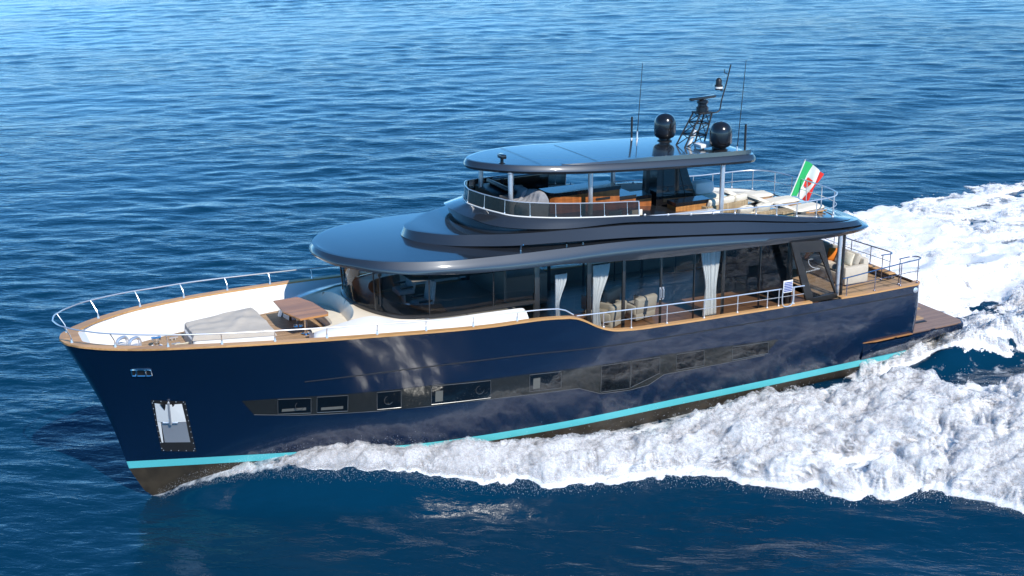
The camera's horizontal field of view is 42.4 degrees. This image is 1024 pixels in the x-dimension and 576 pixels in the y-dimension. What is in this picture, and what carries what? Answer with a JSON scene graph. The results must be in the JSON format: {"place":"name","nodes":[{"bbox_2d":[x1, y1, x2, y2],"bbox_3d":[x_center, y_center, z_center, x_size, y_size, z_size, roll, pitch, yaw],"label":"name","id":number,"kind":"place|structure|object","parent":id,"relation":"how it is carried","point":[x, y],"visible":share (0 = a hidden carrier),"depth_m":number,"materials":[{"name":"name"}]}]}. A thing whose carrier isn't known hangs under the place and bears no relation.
{"place":"outdoors","nodes":[
{"label":"outdoors","id":0,"kind":"place"},
{"bbox_2d":[0,0,1023,575],"bbox_3d":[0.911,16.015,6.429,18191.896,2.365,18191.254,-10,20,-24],"label":"water","id":1,"kind":"structure","parent":0,"point":[144,144],"depth_m":74.25,"materials":[{"name":"blue liquid"}]},
{"bbox_2d":[52,63,962,494],"bbox_3d":[1.137,-0.871,41.478,29.820,12.061,6.911,-9,19,-24],"label":"yacht","id":2,"kind":"object","parent":1,"relation":"on","point":[492,347],"visible":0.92,"depth_m":39.06,"materials":[{"name":"blue paint"}]},
{"bbox_2d":[184,307,275,343],"bbox_3d":[-8.084,1.202,37.427,2.220,0.615,2.440,-9,19,-24],"label":"sun pad","id":3,"kind":"object","parent":2,"relation":"on","point":[247,319],"visible":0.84,"depth_m":36.97,"materials":[{"name":"grey fabric"}]},
{"bbox_2d":[278,398,310,413],"bbox_3d":[-6.071,3.302,36.826,0.955,0.576,0.165,-5,18,-9],"label":"hull window","id":4,"kind":"structure","parent":2,"relation":"in","point":[301,405],"depth_m":36.83,"materials":[{"name":"black glass"}]},
{"bbox_2d":[273,297,327,335],"bbox_3d":[-6.135,0.872,38.468,1.160,0.660,2.060,-9,19,-24],"label":"deck table","id":5,"kind":"object","parent":2,"relation":"on","point":[298,309],"visible":0.96,"depth_m":38.18,"materials":[{"name":"brown wood"}]},
{"bbox_2d":[317,395,347,412],"bbox_3d":[-5.036,3.259,37.002,0.910,0.574,0.149,-5,18,-8],"label":"hull window","id":6,"kind":"structure","parent":2,"relation":"in","point":[328,403],"depth_m":37.01,"materials":[{"name":"black glass"}]},
{"bbox_2d":[344,268,359,282],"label":"wheelhouse window","id":7,"kind":"structure","parent":2,"relation":"in","point":[349,274],"depth_m":40.67,"materials":[{"name":"grey glass"}]},
{"bbox_2d":[377,390,400,409],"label":"hull window","id":8,"kind":"structure","parent":2,"relation":"in","point":[389,399],"depth_m":37.31,"materials":[{"name":"black glass"}]},
{"bbox_2d":[392,278,415,304],"bbox_3d":[-3.274,-0.056,40.358,0.661,1.239,0.670,-9,19,-24],"label":"helm seat","id":9,"kind":"object","parent":2,"relation":"on","point":[407,288],"visible":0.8,"depth_m":40.23,"materials":[{"name":"leather"}]},
{"bbox_2d":[410,280,435,319],"bbox_3d":[-2.618,0.347,39.071,0.661,1.239,0.670,-9,19,-24],"label":"helm seat","id":10,"kind":"object","parent":2,"relation":"on","point":[424,300],"visible":0.72,"depth_m":38.91,"materials":[{"name":"leather"}]},
{"bbox_2d":[431,380,490,404],"bbox_3d":[-1.455,2.992,37.892,1.795,0.690,0.091,-8,19,-17],"label":"hull window","id":11,"kind":"structure","parent":2,"relation":"in","point":[440,394],"depth_m":37.88,"materials":[{"name":"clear glass"}]},
{"bbox_2d":[492,174,548,189],"bbox_3d":[0.378,-2.994,42.289,2.000,1.210,0.797,-9,19,-24],"label":"dark settee","id":12,"kind":"object","parent":2,"relation":"on","point":[534,181],"visible":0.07,"depth_m":42.43,"materials":[{"name":"black"}]},
{"bbox_2d":[513,184,527,200],"bbox_3d":[0.113,-2.686,40.260,0.858,0.848,0.774,-10,20,-28],"label":"covered chair","id":13,"kind":"object","parent":2,"relation":"on","point":[520,194],"visible":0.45,"depth_m":40.03,"materials":[{"name":"fabric"}]},
{"bbox_2d":[521,188,548,202],"bbox_3d":[0.590,-2.530,39.757,0.858,0.848,0.774,-13,21,-34],"label":"covered chair","id":14,"kind":"object","parent":2,"relation":"on","point":[533,195],"visible":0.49,"depth_m":39.60,"materials":[{"name":"fabric"}]},
{"bbox_2d":[529,371,560,391],"bbox_3d":[0.986,2.746,38.762,1.024,0.628,0.068,-9,20,-20],"label":"hull window","id":15,"kind":"structure","parent":2,"relation":"in","point":[552,380],"depth_m":38.76,"materials":[{"name":"black glass"}]},
{"bbox_2d":[555,272,566,315],"bbox_3d":[1.464,0.330,39.387,0.420,1.630,0.127,-9,19,-24],"label":"curtain","id":16,"kind":"object","parent":2,"relation":"hanging from","point":[560,280],"visible":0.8,"depth_m":39.24,"materials":[{"name":"white fabric"}]},
{"bbox_2d":[592,262,609,325],"bbox_3d":[2.707,0.323,40.019,0.620,2.240,0.127,-9,19,-24],"label":"curtain","id":17,"kind":"object","parent":2,"relation":"hanging from","point":[600,273],"visible":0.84,"depth_m":39.85,"materials":[{"name":"white fabric"}]},
{"bbox_2d":[581,285,621,310],"bbox_3d":[2.881,0.338,42.599,1.069,0.828,1.000,11,21,32],"label":"armchair","id":18,"kind":"object","parent":2,"relation":"on","point":[611,295],"visible":0.41,"depth_m":42.28,"materials":[{"name":"beige leather"}]},
{"bbox_2d":[585,300,626,327],"bbox_3d":[2.932,0.784,41.191,1.069,0.828,1.000,11,21,32],"label":"armchair","id":19,"kind":"object","parent":2,"relation":"on","point":[607,307],"visible":0.43,"depth_m":40.77,"materials":[{"name":"beige fabric"}]},
{"bbox_2d":[601,361,630,391],"bbox_3d":[3.129,2.690,39.739,1.014,0.966,0.120,-10,20,-23],"label":"hull window","id":20,"kind":"structure","parent":2,"relation":"in","point":[617,376],"depth_m":39.73,"materials":[{"name":"black glass"}]},
{"bbox_2d":[615,293,656,321],"bbox_3d":[3.942,0.545,41.919,1.000,0.828,1.069,-15,23,-39],"label":"armchair","id":21,"kind":"object","parent":2,"relation":"on","point":[638,301],"visible":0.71,"depth_m":41.51,"materials":[{"name":"beige fabric"}]},
{"bbox_2d":[630,357,659,387],"bbox_3d":[4.071,2.549,40.133,1.028,0.911,0.118,-9,20,-21],"label":"hull window","id":22,"kind":"structure","parent":2,"relation":"in","point":[641,370],"depth_m":40.11,"materials":[{"name":"black glass"}]},
{"bbox_2d":[676,350,703,369],"bbox_3d":[5.506,2.223,40.747,1.076,0.581,0.081,-9,19,-24],"label":"hull window","id":23,"kind":"structure","parent":2,"relation":"in","point":[690,359],"depth_m":40.74,"materials":[{"name":"black glass"}]},
{"bbox_2d":[691,179,718,198],"bbox_3d":[6.472,-3.141,44.186,0.975,0.940,0.900,-9,19,-24],"label":"white armchair","id":24,"kind":"object","parent":2,"relation":"on","point":[704,187],"visible":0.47,"depth_m":43.95,"materials":[{"name":"white"}]},
{"bbox_2d":[701,251,720,315],"bbox_3d":[6.254,-0.194,41.665,0.770,2.230,0.127,-9,19,-24],"label":"curtain","id":25,"kind":"object","parent":2,"relation":"hanging from","point":[710,262],"visible":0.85,"depth_m":41.62,"materials":[{"name":"white fabric"}]},
{"bbox_2d":[701,193,747,211],"bbox_3d":[6.650,-2.603,42.762,1.825,0.893,1.045,-12,21,-32],"label":"wicker sofa","id":26,"kind":"object","parent":2,"relation":"on","point":[735,201],"visible":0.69,"depth_m":42.36,"materials":[{"name":"white fabric"}]},
{"bbox_2d":[724,190,772,198],"bbox_3d":[8.092,-3.176,45.641,1.955,0.598,0.660,-8,19,-22],"label":"sun lounger","id":27,"kind":"object","parent":2,"relation":"on","point":[763,194],"visible":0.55,"depth_m":45.60,"materials":[{"name":"white fabric"}]},
{"bbox_2d":[732,342,767,359],"bbox_3d":[7.537,1.968,41.709,1.441,0.531,0.063,-11,20,-25],"label":"hull window","id":28,"kind":"structure","parent":2,"relation":"in","point":[744,351],"depth_m":41.70,"materials":[{"name":"black glass"}]},
{"bbox_2d":[736,202,774,214],"bbox_3d":[7.617,-2.401,42.583,1.500,0.720,0.850,-10,20,-26],"label":"wicker lounge","id":29,"kind":"object","parent":2,"relation":"on","point":[764,210],"visible":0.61,"depth_m":42.37,"materials":[{"name":"white fabric"}]},
{"bbox_2d":[747,195,800,204],"bbox_3d":[8.890,-2.934,44.958,1.955,0.598,0.660,-10,20,-26],"label":"sun lounger","id":30,"kind":"object","parent":2,"relation":"on","point":[787,199],"visible":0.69,"depth_m":44.84,"materials":[{"name":"white fabric"}]},
{"bbox_2d":[769,209,782,214],"bbox_3d":[8.492,-2.292,42.894,0.430,0.448,0.430,-10,20,-27],"label":"wicker cube","id":31,"kind":"object","parent":2,"relation":"on","point":[779,212],"visible":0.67,"depth_m":42.74,"materials":[{"name":"beige wicker"}]},
{"bbox_2d":[777,208,793,215],"bbox_3d":[8.912,-2.351,43.171,0.430,0.448,0.430,-7,19,-21],"label":"wicker cube","id":32,"kind":"object","parent":2,"relation":"on","point":[788,212],"visible":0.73,"depth_m":42.98,"materials":[{"name":"beige wicker"}]},
{"bbox_2d":[782,280,793,306],"bbox_3d":[8.721,0.183,41.712,0.470,0.878,0.060,-9,19,-24],"label":"boarding ladder","id":33,"kind":"object","parent":2,"relation":"attached to","point":[787,285],"visible":1,"depth_m":41.65,"materials":[{"name":"silver metal"}]},
{"bbox_2d":[773,202,826,212],"bbox_3d":[9.573,-2.635,44.060,1.955,0.598,0.660,-11,20,-30],"label":"sun lounger","id":34,"kind":"object","parent":2,"relation":"on","point":[806,207],"visible":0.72,"depth_m":43.98,"materials":[{"name":"white fabric"}]},
{"bbox_2d":[790,159,823,200],"bbox_3d":[10.218,-3.698,45.435,1.463,1.503,0.373,-8,19,-18],"label":"ensign","id":35,"kind":"object","parent":2,"relation":"attached to","point":[809,171],"visible":0.96,"depth_m":45.50,"materials":[{"name":"multicoloured fabric"}]},
{"bbox_2d":[793,239,868,284],"bbox_3d":[10.673,-0.976,45.856,2.150,0.962,3.350,-9,19,-24],"label":"corner sofa","id":36,"kind":"object","parent":2,"relation":"on","point":[859,265],"visible":0.49,"depth_m":44.97,"materials":[{"name":"beige fabric"}]},
{"bbox_2d":[804,252,813,258],"bbox_3d":[10.432,-1.305,46.225,0.259,0.545,0.523,13,23,37],"label":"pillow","id":37,"kind":"object","parent":36,"relation":"on","point":[807,255],"visible":0.41,"depth_m":46.10,"materials":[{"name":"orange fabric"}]},
{"bbox_2d":[827,248,836,260],"bbox_3d":[11.152,-1.150,45.584,0.481,0.421,0.316,6,20,23],"label":"pillow","id":38,"kind":"object","parent":36,"relation":"on","point":[832,253],"visible":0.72,"depth_m":45.53,"materials":[{"name":"orange fabric"}]},
{"bbox_2d":[844,251,854,265],"bbox_3d":[11.513,-0.998,45.095,0.314,0.431,0.484,-9,19,-24],"label":"pillow","id":39,"kind":"object","parent":36,"relation":"on","point":[849,257],"visible":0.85,"depth_m":44.98,"materials":[{"name":"white fabric"}]},
{"bbox_2d":[159,352,1023,511],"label":"bow spray","id":40,"kind":"object","parent":1,"relation":"on","point":[657,473],"visible":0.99,"depth_m":36.91,"materials":[{"name":"white liquid"}]},
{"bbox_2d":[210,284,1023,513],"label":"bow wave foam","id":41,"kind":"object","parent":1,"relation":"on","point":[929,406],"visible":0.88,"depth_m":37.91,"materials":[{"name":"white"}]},
{"bbox_2d":[822,182,1023,356],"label":"stern wake foam","id":42,"kind":"object","parent":1,"relation":"on","point":[928,207],"visible":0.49,"depth_m":62.42,"materials":[{"name":"white"}]},
{"bbox_2d":[823,205,1023,317],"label":"wake foam","id":43,"kind":"object","parent":1,"relation":"on","point":[996,273],"visible":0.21,"depth_m":56.01,"materials":[{"name":"white"}]},
{"bbox_2d":[856,188,1023,382],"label":"wake spray","id":44,"kind":"object","parent":1,"relation":"on","point":[961,248],"visible":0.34,"depth_m":59.28,"materials":[{"name":"white liquid"}]}
]}

